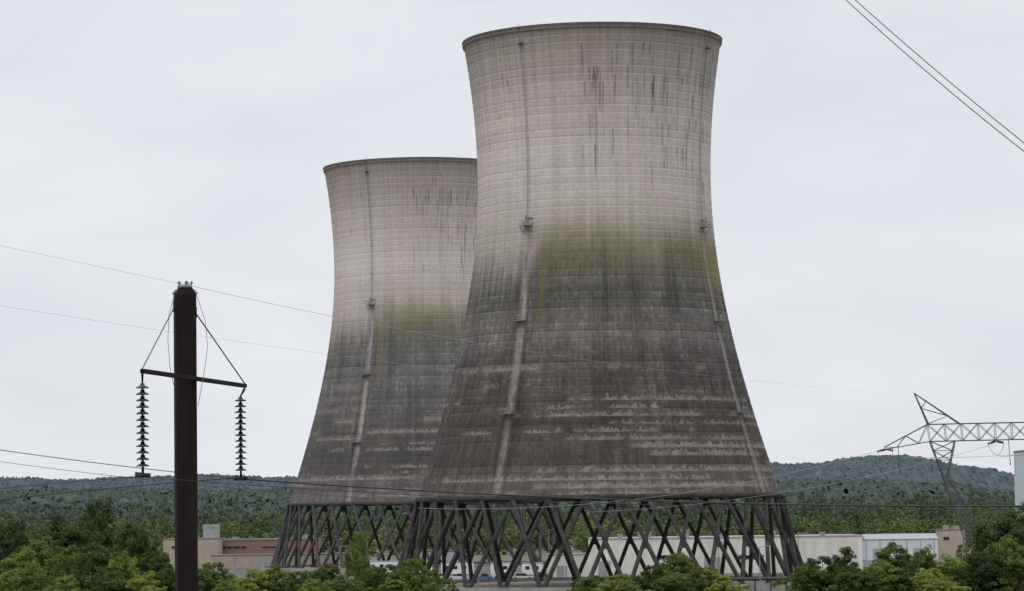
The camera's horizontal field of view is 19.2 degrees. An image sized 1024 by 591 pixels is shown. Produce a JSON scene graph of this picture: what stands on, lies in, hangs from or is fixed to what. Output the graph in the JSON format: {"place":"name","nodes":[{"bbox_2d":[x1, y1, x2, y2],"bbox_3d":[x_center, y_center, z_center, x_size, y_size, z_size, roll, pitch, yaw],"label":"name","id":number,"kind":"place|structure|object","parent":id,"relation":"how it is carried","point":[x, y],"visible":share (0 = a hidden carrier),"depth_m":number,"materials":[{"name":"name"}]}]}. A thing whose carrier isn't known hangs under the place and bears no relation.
{"place":"outdoors","nodes":[
{"label":"outdoors","id":0,"kind":"place"},
{"bbox_2d":[0,305,469,372],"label":"power line","id":1,"kind":"object","parent":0,"point":[216,338],"visible":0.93,"depth_m":137.28,"materials":[{"name":"metal"}]},
{"bbox_2d":[0,461,520,504],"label":"power line","id":2,"kind":"object","parent":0,"point":[260,490],"visible":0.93,"depth_m":137.23,"materials":[{"name":"metal"}]},
{"bbox_2d":[261,157,571,571],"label":"cooling tower","id":3,"kind":"structure","parent":0,"point":[404,233],"depth_m":839.70,"materials":[{"name":"concrete"}]},
{"bbox_2d":[0,477,1014,532],"bbox_3d":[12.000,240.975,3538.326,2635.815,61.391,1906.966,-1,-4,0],"label":"hills","id":4,"kind":"structure","parent":0,"point":[246,498],"depth_m":3103.48,"materials":[{"name":"plant"}]},
{"bbox_2d":[0,454,1014,491],"bbox_3d":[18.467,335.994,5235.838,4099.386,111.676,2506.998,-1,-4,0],"label":"hills","id":5,"kind":"structure","parent":0,"point":[860,467],"depth_m":4902.94,"materials":[{"name":"green plant"}]},
{"bbox_2d":[0,0,1023,479],"label":"sky","id":6,"kind":"structure","parent":0,"point":[868,223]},
{"bbox_2d":[126,524,977,565],"bbox_3d":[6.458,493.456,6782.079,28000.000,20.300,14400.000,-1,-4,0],"label":"ground","id":7,"kind":"structure","parent":0,"point":[506,557],"depth_m":1100.92,"materials":[{"name":"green plant"}]},
{"bbox_2d":[0,570,22,590],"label":"tree","id":8,"kind":"object","parent":7,"relation":"on","point":[8,583],"visible":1,"depth_m":496.89,"materials":[{"name":"green plant"}]},
{"bbox_2d":[0,547,43,590],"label":"tree","id":9,"kind":"object","parent":7,"relation":"on","point":[11,560],"visible":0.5,"depth_m":532.31,"materials":[{"name":"green plant"}]},
{"bbox_2d":[0,520,44,588],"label":"tree","id":10,"kind":"object","parent":7,"relation":"on","point":[19,536],"visible":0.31,"depth_m":554.12,"materials":[{"name":"green plant"}]},
{"bbox_2d":[12,536,65,585],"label":"tree","id":11,"kind":"object","parent":7,"relation":"on","point":[44,549],"visible":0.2,"depth_m":542.22,"materials":[{"name":"green plant"}]},
{"bbox_2d":[15,564,65,590],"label":"tree","id":12,"kind":"object","parent":7,"relation":"on","point":[36,579],"visible":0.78,"depth_m":506.90,"materials":[{"name":"green plant"}]},
{"bbox_2d":[27,515,93,570],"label":"tree","id":13,"kind":"object","parent":7,"relation":"on","point":[62,534],"visible":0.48,"depth_m":586.83,"materials":[{"name":"green plant"}]},
{"bbox_2d":[48,575,80,590],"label":"tree","id":14,"kind":"object","parent":7,"relation":"on","point":[69,584],"visible":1,"depth_m":492.17,"materials":[{"name":"green plant"}]},
{"bbox_2d":[44,545,93,589],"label":"tree","id":15,"kind":"object","parent":7,"relation":"on","point":[65,555],"visible":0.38,"depth_m":526.60,"materials":[{"name":"green plant"}]},
{"bbox_2d":[70,496,123,558],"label":"tree","id":16,"kind":"object","parent":7,"relation":"on","point":[100,537],"visible":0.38,"depth_m":638.00,"materials":[{"name":"green plant"}]},
{"bbox_2d":[67,542,127,590],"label":"tree","id":17,"kind":"object","parent":7,"relation":"on","point":[96,553],"visible":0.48,"depth_m":516.31,"materials":[{"name":"green plant"}]},
{"bbox_2d":[82,566,154,590],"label":"tree","id":18,"kind":"object","parent":7,"relation":"on","point":[115,583],"visible":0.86,"depth_m":502.04,"materials":[{"name":"green plant"}]},
{"bbox_2d":[103,550,138,590],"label":"tree","id":19,"kind":"object","parent":7,"relation":"on","point":[124,565],"visible":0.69,"depth_m":511.85,"materials":[{"name":"green plant"}]},
{"bbox_2d":[110,523,164,569],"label":"tree","id":20,"kind":"object","parent":7,"relation":"on","point":[138,542],"visible":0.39,"depth_m":557.07,"materials":[{"name":"green plant"}]},
{"bbox_2d":[125,570,166,590],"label":"tree","id":21,"kind":"object","parent":7,"relation":"on","point":[145,583],"visible":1,"depth_m":496.88,"materials":[{"name":"green plant"}]},
{"bbox_2d":[130,545,173,582],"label":"tree","id":22,"kind":"object","parent":7,"relation":"on","point":[153,560],"visible":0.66,"depth_m":536.93,"materials":[{"name":"green plant"}]},
{"bbox_2d":[152,563,174,590],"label":"tree","id":23,"kind":"object","parent":7,"relation":"on","point":[166,577],"visible":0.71,"depth_m":516.28,"materials":[{"name":"green plant"}]},
{"bbox_2d":[135,281,247,590],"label":"utility pole","id":24,"kind":"object","parent":7,"relation":"on","point":[184,374],"visible":1,"depth_m":66.74,"materials":[{"name":"wood"}]},
{"bbox_2d":[0,476,139,488],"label":"power line","id":25,"kind":"object","parent":24,"relation":"attached to","point":[69,482],"visible":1,"depth_m":62.20,"materials":[{"name":"metal"}]},
{"bbox_2d":[4,246,179,283],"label":"power line","id":26,"kind":"object","parent":24,"relation":"attached to","point":[89,264],"visible":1,"depth_m":65.35,"materials":[{"name":"metal"}]},
{"bbox_2d":[0,478,233,500],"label":"power line","id":27,"kind":"object","parent":24,"relation":"attached to","point":[108,488],"visible":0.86,"depth_m":71.76,"materials":[{"name":"metal"}]},
{"bbox_2d":[1,450,236,478],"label":"power line","id":28,"kind":"object","parent":24,"relation":"attached to","point":[107,464],"visible":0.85,"depth_m":69.92,"materials":[{"name":"metal"}]},
{"bbox_2d":[193,286,911,394],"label":"power line","id":29,"kind":"object","parent":24,"relation":"attached to","point":[463,340],"visible":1,"depth_m":96.70,"materials":[{"name":"metal"}]},
{"bbox_2d":[150,477,1023,509],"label":"power line","id":30,"kind":"object","parent":24,"relation":"attached to","point":[609,503],"visible":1,"depth_m":60.60,"materials":[{"name":"metal"}]},
{"bbox_2d":[247,479,1023,506],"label":"power line","id":31,"kind":"object","parent":24,"relation":"attached to","point":[646,500],"visible":1,"depth_m":68.69,"materials":[{"name":"metal"}]},
{"bbox_2d":[167,574,215,590],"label":"tree","id":32,"kind":"object","parent":7,"relation":"on","point":[204,582],"visible":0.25,"depth_m":517.85,"materials":[{"name":"green plant"}]},
{"bbox_2d":[163,524,223,564],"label":"tan office","id":33,"kind":"structure","parent":7,"relation":"on","point":[210,542],"depth_m":981.86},
{"bbox_2d":[198,561,235,590],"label":"tree","id":34,"kind":"object","parent":7,"relation":"on","point":[209,571],"visible":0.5,"depth_m":526.17,"materials":[{"name":"green plant"}]},
{"bbox_2d":[211,579,241,590],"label":"tree","id":35,"kind":"object","parent":7,"relation":"on","point":[230,584],"visible":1,"depth_m":495.78,"materials":[{"name":"green plant"}]},
{"bbox_2d":[232,568,269,590],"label":"tree","id":36,"kind":"object","parent":7,"relation":"on","point":[252,584],"visible":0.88,"depth_m":511.77,"materials":[{"name":"green plant"}]},
{"bbox_2d":[223,539,321,553],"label":"walls","id":37,"kind":"structure","parent":7,"relation":"on","point":[253,546],"depth_m":996.75,"materials":[{"name":"concrete"}]},
{"bbox_2d":[223,538,321,540],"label":"roof","id":38,"kind":"structure","parent":37,"relation":"on","point":[260,539],"depth_m":996.78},
{"bbox_2d":[250,564,296,590],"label":"tree","id":39,"kind":"object","parent":7,"relation":"on","point":[275,574],"visible":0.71,"depth_m":516.59,"materials":[{"name":"green plant"}]},
{"bbox_2d":[277,570,315,590],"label":"tree","id":40,"kind":"object","parent":7,"relation":"on","point":[292,581],"visible":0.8,"depth_m":512.71,"materials":[{"name":"green plant"}]},
{"bbox_2d":[298,578,330,590],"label":"tree","id":41,"kind":"object","parent":7,"relation":"on","point":[313,585],"visible":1,"depth_m":502.62,"materials":[{"name":"green plant"}]},
{"bbox_2d":[308,562,342,588],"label":"tree","id":42,"kind":"object","parent":7,"relation":"on","point":[322,574],"visible":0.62,"depth_m":521.82,"materials":[{"name":"green plant"}]},
{"bbox_2d":[323,575,368,590],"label":"tree","id":43,"kind":"object","parent":7,"relation":"on","point":[341,583],"visible":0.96,"depth_m":511.31,"materials":[{"name":"green plant"}]},
{"bbox_2d":[342,531,374,580],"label":"tree","id":44,"kind":"object","parent":7,"relation":"on","point":[359,566],"visible":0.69,"depth_m":558.04,"materials":[{"name":"green plant"}]},
{"bbox_2d":[349,568,388,590],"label":"tree","id":45,"kind":"object","parent":7,"relation":"on","point":[365,585],"visible":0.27,"depth_m":522.64,"materials":[{"name":"green plant"}]},
{"bbox_2d":[361,564,409,590],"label":"tree","id":46,"kind":"object","parent":7,"relation":"on","point":[377,571],"visible":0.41,"depth_m":516.20,"materials":[{"name":"green plant"}]},
{"bbox_2d":[368,579,414,590],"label":"tree","id":47,"kind":"object","parent":7,"relation":"on","point":[397,586],"visible":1,"depth_m":497.09,"materials":[{"name":"green plant"}]},
{"bbox_2d":[385,557,439,590],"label":"tree","id":48,"kind":"object","parent":7,"relation":"on","point":[414,582],"visible":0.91,"depth_m":512.59,"materials":[{"name":"green plant"}]},
{"bbox_2d":[421,568,444,590],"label":"tree","id":49,"kind":"object","parent":7,"relation":"on","point":[436,578],"visible":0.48,"depth_m":517.92,"materials":[{"name":"green plant"}]},
{"bbox_2d":[0,495,1014,559],"bbox_3d":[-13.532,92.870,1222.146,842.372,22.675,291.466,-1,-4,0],"label":"tree line","id":50,"kind":"object","parent":7,"relation":"on","point":[898,524],"visible":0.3,"depth_m":1182.83,"materials":[{"name":"plant"}]},
{"bbox_2d":[0,487,1014,538],"bbox_3d":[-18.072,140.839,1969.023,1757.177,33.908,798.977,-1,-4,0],"label":"distant forest","id":51,"kind":"object","parent":7,"relation":"on","point":[275,523],"visible":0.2,"depth_m":1852.29,"materials":[{"name":"plant"}]},
{"bbox_2d":[16,562,1023,590],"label":"shrubs","id":52,"kind":"object","parent":7,"relation":"on","point":[776,582],"visible":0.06,"depth_m":563.66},
{"bbox_2d":[172,557,956,590],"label":"asphalt yard","id":53,"kind":"structure","parent":7,"relation":"on","point":[240,572],"depth_m":802.96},
{"bbox_2d":[210,554,365,567],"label":"walls","id":54,"kind":"structure","parent":53,"relation":"on","point":[243,561],"depth_m":901.75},
{"bbox_2d":[256,559,294,567],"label":"doors","id":55,"kind":"structure","parent":54,"relation":"attached to","point":[261,562],"depth_m":901.65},
{"bbox_2d":[210,553,351,555],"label":"roof","id":56,"kind":"structure","parent":54,"relation":"on","point":[261,554],"depth_m":901.75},
{"bbox_2d":[369,561,398,573],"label":"office trailer","id":57,"kind":"object","parent":53,"relation":"on","point":[381,564],"visible":0.28,"depth_m":777.10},
{"bbox_2d":[414,550,457,561],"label":"maintenance shed","id":58,"kind":"structure","parent":53,"relation":"on","point":[450,554],"depth_m":926.69,"materials":[{"name":"metal"}]},
{"bbox_2d":[441,562,473,575],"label":"office trailer","id":59,"kind":"object","parent":53,"relation":"on","point":[456,568],"visible":0.44,"depth_m":742.14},
{"bbox_2d":[449,573,468,578],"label":"pickup truck","id":60,"kind":"object","parent":53,"relation":"on","point":[458,576],"visible":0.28,"depth_m":701.37,"materials":[{"name":"paint"}]},
{"bbox_2d":[477,573,492,578],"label":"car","id":61,"kind":"object","parent":53,"relation":"on","point":[484,576],"visible":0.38,"depth_m":696.30,"materials":[{"name":"paint"}]},
{"bbox_2d":[490,562,515,574],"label":"office trailer","id":62,"kind":"object","parent":53,"relation":"on","point":[505,565],"visible":0.27,"depth_m":732.18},
{"bbox_2d":[512,573,533,577],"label":"parked car","id":63,"kind":"object","parent":53,"relation":"on","point":[521,575],"visible":0.49,"depth_m":696.29,"materials":[{"name":"paint"}]},
{"bbox_2d":[522,562,542,575],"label":"office trailer","id":64,"kind":"object","parent":53,"relation":"on","point":[527,568],"visible":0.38,"depth_m":725.18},
{"bbox_2d":[547,555,588,576],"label":"walls","id":65,"kind":"structure","parent":53,"relation":"on","point":[585,571],"depth_m":709.31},
{"bbox_2d":[557,566,566,576],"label":"doors","id":66,"kind":"structure","parent":65,"relation":"attached to","point":[560,571],"depth_m":709.15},
{"bbox_2d":[546,553,589,554],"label":"roof","id":67,"kind":"structure","parent":65,"relation":"on","point":[572,554],"depth_m":709.36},
{"bbox_2d":[564,555,581,576],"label":"pilasters","id":68,"kind":"object","parent":65,"relation":"attached to","point":[564,565],"visible":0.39,"depth_m":709.18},
{"bbox_2d":[588,530,862,574],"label":"concrete warehouse","id":69,"kind":"structure","parent":53,"relation":"on","point":[814,546],"depth_m":742.40,"materials":[{"name":"concrete"}]},
{"bbox_2d":[660,555,763,558],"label":"windows","id":70,"kind":"structure","parent":69,"relation":"in","point":[662,556],"depth_m":742.17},
{"bbox_2d":[598,555,850,574],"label":"doors","id":71,"kind":"structure","parent":69,"relation":"in","point":[602,570],"depth_m":742.17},
{"bbox_2d":[721,577,789,590],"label":"pipeline","id":72,"kind":"object","parent":53,"relation":"on","point":[754,579],"visible":0.34,"depth_m":578.33,"materials":[{"name":"metal"}]},
{"bbox_2d":[759,545,769,590],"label":"street lamp","id":73,"kind":"object","parent":53,"relation":"on","point":[759,565],"visible":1,"depth_m":572.75,"materials":[{"name":"metal"}]},
{"bbox_2d":[861,533,937,559],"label":"metal warehouse","id":74,"kind":"structure","parent":53,"relation":"on","point":[873,544],"depth_m":896.98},
{"bbox_2d":[873,548,921,559],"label":"doors","id":75,"kind":"structure","parent":74,"relation":"in","point":[915,549],"depth_m":896.76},
{"bbox_2d":[935,530,965,557],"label":"walls","id":76,"kind":"structure","parent":53,"relation":"on","point":[949,547],"depth_m":926.88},
{"bbox_2d":[570,575,608,590],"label":"tree","id":77,"kind":"object","parent":7,"relation":"on","point":[582,585],"visible":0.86,"depth_m":502.11,"materials":[{"name":"green plant"}]},
{"bbox_2d":[591,573,649,590],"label":"tree","id":78,"kind":"object","parent":7,"relation":"on","point":[613,583],"visible":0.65,"depth_m":497.47,"materials":[{"name":"green plant"}]},
{"bbox_2d":[611,581,642,590],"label":"tree","id":79,"kind":"object","parent":7,"relation":"on","point":[631,586],"visible":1,"depth_m":490.74,"materials":[{"name":"green plant"}]},
{"bbox_2d":[632,564,667,590],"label":"tree","id":80,"kind":"object","parent":7,"relation":"on","point":[644,582],"visible":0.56,"depth_m":506.93,"materials":[{"name":"green plant"}]},
{"bbox_2d":[650,572,697,590],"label":"tree","id":81,"kind":"object","parent":7,"relation":"on","point":[673,582],"visible":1,"depth_m":490.85,"materials":[{"name":"green plant"}]},
{"bbox_2d":[659,552,703,590],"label":"tree","id":82,"kind":"object","parent":7,"relation":"on","point":[681,563],"visible":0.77,"depth_m":501.39,"materials":[{"name":"green plant"}]},
{"bbox_2d":[686,566,721,590],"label":"tree","id":83,"kind":"object","parent":7,"relation":"on","point":[713,574],"visible":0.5,"depth_m":506.43,"materials":[{"name":"green plant"}]},
{"bbox_2d":[703,574,746,590],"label":"tree","id":84,"kind":"object","parent":7,"relation":"on","point":[724,584],"visible":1,"depth_m":501.99,"materials":[{"name":"green plant"}]},
{"bbox_2d":[790,566,828,590],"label":"tree","id":85,"kind":"object","parent":7,"relation":"on","point":[802,573],"visible":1,"depth_m":506.95,"materials":[{"name":"green plant"}]},
{"bbox_2d":[797,555,848,590],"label":"tree","id":86,"kind":"object","parent":7,"relation":"on","point":[811,563],"visible":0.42,"depth_m":516.86,"materials":[{"name":"green plant"}]},
{"bbox_2d":[824,546,861,590],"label":"tree","id":87,"kind":"object","parent":7,"relation":"on","point":[847,557],"visible":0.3,"depth_m":527.22,"materials":[{"name":"green plant"}]},
{"bbox_2d":[823,567,881,590],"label":"tree","id":88,"kind":"object","parent":7,"relation":"on","point":[857,580],"visible":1,"depth_m":501.86,"materials":[{"name":"green plant"}]},
{"bbox_2d":[862,560,907,590],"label":"tree","id":89,"kind":"object","parent":7,"relation":"on","point":[880,569],"visible":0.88,"depth_m":506.32,"materials":[{"name":"green plant"}]},
{"bbox_2d":[872,541,922,577],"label":"tree","id":90,"kind":"object","parent":7,"relation":"on","point":[899,561],"visible":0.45,"depth_m":531.90,"materials":[{"name":"green plant"}]},
{"bbox_2d":[885,564,923,590],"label":"tree","id":91,"kind":"object","parent":7,"relation":"on","point":[907,573],"visible":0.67,"depth_m":506.41,"materials":[{"name":"green plant"}]},
{"bbox_2d":[908,567,946,590],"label":"tree","id":92,"kind":"object","parent":7,"relation":"on","point":[926,574],"visible":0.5,"depth_m":501.46,"materials":[{"name":"green plant"}]},
{"bbox_2d":[912,544,943,569],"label":"tree","id":93,"kind":"object","parent":7,"relation":"on","point":[926,559],"visible":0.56,"depth_m":556.14,"materials":[{"name":"green plant"}]},
{"bbox_2d":[922,579,970,590],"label":"tree","id":94,"kind":"object","parent":7,"relation":"on","point":[949,586],"visible":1,"depth_m":491.89,"materials":[{"name":"green plant"}]},
{"bbox_2d":[877,393,1023,555],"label":"transmission tower","id":95,"kind":"structure","parent":7,"relation":"on","point":[993,440],"depth_m":583.86,"materials":[{"name":"metal"}]},
{"bbox_2d":[425,450,878,508],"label":"power line","id":96,"kind":"object","parent":95,"relation":"attached to","point":[665,495],"visible":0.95,"depth_m":583.70,"materials":[{"name":"metal"}]},
{"bbox_2d":[595,444,992,511],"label":"power line","id":97,"kind":"object","parent":95,"relation":"attached to","point":[800,489],"visible":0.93,"depth_m":582.33,"materials":[{"name":"metal"}]},
{"bbox_2d":[907,454,1018,457],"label":"power line","id":98,"kind":"object","parent":95,"relation":"attached to","point":[951,457],"visible":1,"depth_m":580.06,"materials":[{"name":"metal"}]},
{"bbox_2d":[933,553,977,581],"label":"tree","id":99,"kind":"object","parent":7,"relation":"on","point":[949,565],"visible":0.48,"depth_m":516.61,"materials":[{"name":"green plant"}]},
{"bbox_2d":[948,541,986,586],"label":"tree","id":100,"kind":"object","parent":7,"relation":"on","point":[967,555],"visible":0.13,"depth_m":528.16,"materials":[{"name":"green plant"}]},
{"bbox_2d":[969,534,987,556],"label":"tree","id":101,"kind":"object","parent":7,"relation":"on","point":[974,545],"visible":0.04,"depth_m":548.10,"materials":[{"name":"green plant"}]},
{"bbox_2d":[950,555,1018,590],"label":"tree","id":102,"kind":"object","parent":7,"relation":"on","point":[981,579],"visible":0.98,"depth_m":496.65,"materials":[{"name":"green plant"}]},
{"bbox_2d":[965,511,1023,575],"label":"tree","id":103,"kind":"object","parent":7,"relation":"on","point":[1001,526],"visible":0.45,"depth_m":522.39,"materials":[{"name":"green plant"}]},
{"bbox_2d":[984,534,1023,590],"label":"tree","id":104,"kind":"object","parent":7,"relation":"on","point":[1008,545],"visible":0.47,"depth_m":507.05,"materials":[{"name":"green plant"}]},
{"bbox_2d":[989,553,1023,590],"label":"tree","id":105,"kind":"object","parent":7,"relation":"on","point":[1013,559],"visible":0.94,"depth_m":496.42,"materials":[{"name":"green plant"}]},
{"bbox_2d":[1013,450,1023,514],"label":"turbine hall","id":106,"kind":"structure","parent":7,"relation":"on","point":[1019,475],"depth_m":1047.64,"materials":[{"name":"blue"}]},
{"bbox_2d":[1015,502,1023,544],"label":"tree","id":107,"kind":"object","parent":7,"relation":"on","point":[1018,512],"visible":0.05,"depth_m":538.87,"materials":[{"name":"green plant"}]},
{"bbox_2d":[397,21,802,590],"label":"cooling tower","id":108,"kind":"structure","parent":0,"point":[595,241],"depth_m":611.28,"materials":[{"name":"concrete"}]},
{"bbox_2d":[846,0,1023,151],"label":"power line","id":109,"kind":"object","parent":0,"point":[934,78],"visible":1,"depth_m":36.21,"materials":[{"name":"metal"}]},
{"bbox_2d":[855,0,1023,142],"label":"power line","id":110,"kind":"object","parent":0,"point":[938,72],"visible":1,"depth_m":37.22,"materials":[{"name":"metal"}]},
{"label":"window frames","id":111,"kind":"object","parent":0,"visible":0},
{"bbox_2d":[223,546,283,548],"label":"windows","id":112,"kind":"structure","parent":111,"relation":"attached to","point":[242,547],"depth_m":996.68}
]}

